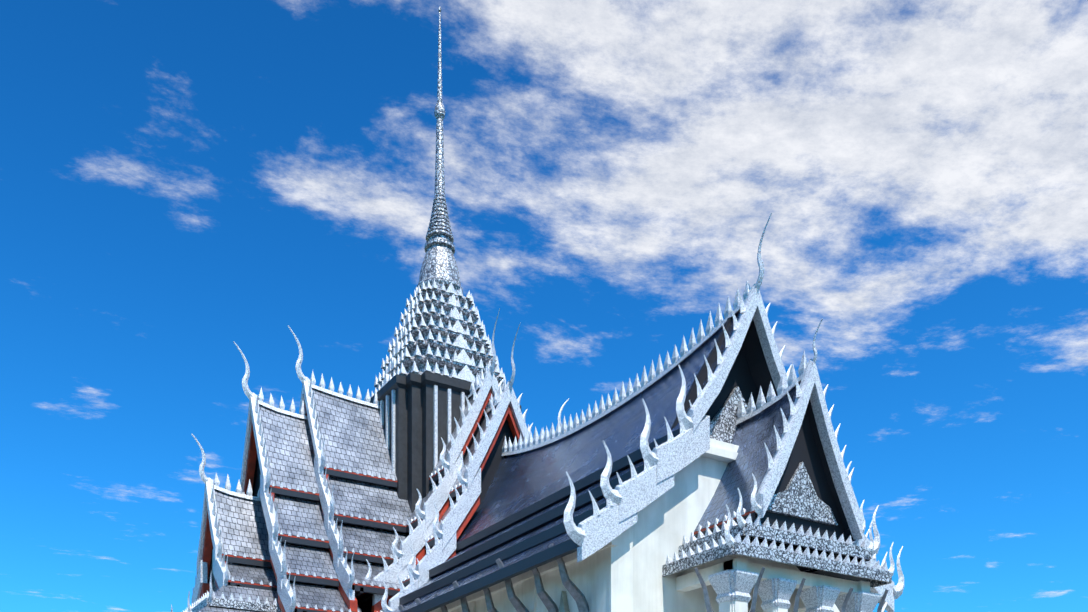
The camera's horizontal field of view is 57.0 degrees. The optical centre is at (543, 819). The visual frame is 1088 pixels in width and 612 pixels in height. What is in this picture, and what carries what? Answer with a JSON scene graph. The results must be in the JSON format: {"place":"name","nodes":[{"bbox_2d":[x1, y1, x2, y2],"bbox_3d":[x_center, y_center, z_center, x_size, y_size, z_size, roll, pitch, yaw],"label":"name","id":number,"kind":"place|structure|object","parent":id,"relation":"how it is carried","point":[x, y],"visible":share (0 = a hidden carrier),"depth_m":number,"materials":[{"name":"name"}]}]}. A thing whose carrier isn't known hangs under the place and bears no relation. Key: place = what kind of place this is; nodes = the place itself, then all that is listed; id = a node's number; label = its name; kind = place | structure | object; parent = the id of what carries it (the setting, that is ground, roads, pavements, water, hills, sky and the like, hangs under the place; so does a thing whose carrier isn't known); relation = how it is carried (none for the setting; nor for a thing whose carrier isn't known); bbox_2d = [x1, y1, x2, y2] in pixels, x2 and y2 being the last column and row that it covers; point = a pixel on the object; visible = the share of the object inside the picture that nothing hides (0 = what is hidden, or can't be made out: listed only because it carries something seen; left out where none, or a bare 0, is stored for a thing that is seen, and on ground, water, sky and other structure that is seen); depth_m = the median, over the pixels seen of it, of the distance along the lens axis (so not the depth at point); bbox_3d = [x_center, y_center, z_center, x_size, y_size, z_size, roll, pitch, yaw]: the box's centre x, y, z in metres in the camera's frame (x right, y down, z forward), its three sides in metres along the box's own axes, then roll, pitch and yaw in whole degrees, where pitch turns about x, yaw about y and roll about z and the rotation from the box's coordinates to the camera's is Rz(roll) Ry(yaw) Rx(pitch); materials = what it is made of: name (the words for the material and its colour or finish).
{"place":"outdoors","nodes":[
{"label":"outdoors","id":0,"kind":"place"},
{"bbox_2d":[197,371,869,611],"bbox_3d":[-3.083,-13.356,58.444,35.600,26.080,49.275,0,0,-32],"label":"palace walls","id":1,"kind":"structure","parent":0,"point":[621,572],"depth_m":55.66,"materials":[{"name":"white paint"}]},
{"bbox_2d":[376,6,502,388],"bbox_3d":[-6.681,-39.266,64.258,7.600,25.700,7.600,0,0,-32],"label":"spire","id":2,"kind":"structure","parent":1,"relation":"on","point":[439,266],"depth_m":63.04,"materials":[{"name":"silver metal"}]},
{"bbox_2d":[364,280,505,530],"bbox_3d":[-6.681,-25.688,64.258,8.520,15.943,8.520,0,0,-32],"label":"palace spire antefixes","id":3,"kind":"object","parent":2,"relation":"attached to","point":[464,374],"visible":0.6,"depth_m":61.59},
{"bbox_2d":[200,388,754,611],"bbox_3d":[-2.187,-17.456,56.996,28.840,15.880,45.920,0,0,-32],"label":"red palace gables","id":4,"kind":"object","parent":1,"relation":"attached to","point":[250,471],"visible":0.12,"depth_m":56.66,"materials":[{"name":"red paint"}]},
{"bbox_2d":[191,386,891,611],"bbox_3d":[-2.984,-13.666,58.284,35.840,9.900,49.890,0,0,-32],"label":"pediment ornament","id":5,"kind":"object","parent":1,"relation":"attached to","point":[798,497],"visible":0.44,"depth_m":37.70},
{"bbox_2d":[208,318,878,611],"bbox_3d":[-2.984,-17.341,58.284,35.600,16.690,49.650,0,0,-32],"label":"roof edge","id":6,"kind":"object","parent":1,"relation":"attached to","point":[756,360],"depth_m":45.27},
{"bbox_2d":[253,316,846,611],"bbox_3d":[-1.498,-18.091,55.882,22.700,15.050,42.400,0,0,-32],"label":"gable","id":7,"kind":"structure","parent":1,"relation":"attached to","point":[805,450],"depth_m":39.90,"materials":[{"name":"black"}]},
{"bbox_2d":[393,310,866,611],"bbox_3d":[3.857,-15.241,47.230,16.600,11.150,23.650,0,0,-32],"label":"glazed roof tiles","id":8,"kind":"object","parent":1,"relation":"on","point":[522,480],"visible":0.38,"depth_m":44.45,"materials":[{"name":"tile"}]},
{"bbox_2d":[171,213,903,611],"bbox_3d":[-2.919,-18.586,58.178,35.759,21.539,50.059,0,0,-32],"label":"palace roof ornaments","id":9,"kind":"object","parent":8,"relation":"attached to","point":[629,499],"visible":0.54,"depth_m":41.09},
{"bbox_2d":[398,543,888,611],"bbox_3d":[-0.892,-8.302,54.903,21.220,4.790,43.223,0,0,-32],"label":"roof brackets","id":10,"kind":"object","parent":1,"relation":"attached to","point":[575,592],"visible":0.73,"depth_m":38.52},
{"bbox_2d":[0,0,1087,611],"label":"sky","id":11,"kind":"structure","parent":0,"point":[182,181],"materials":[{"name":"blue"}]}
]}

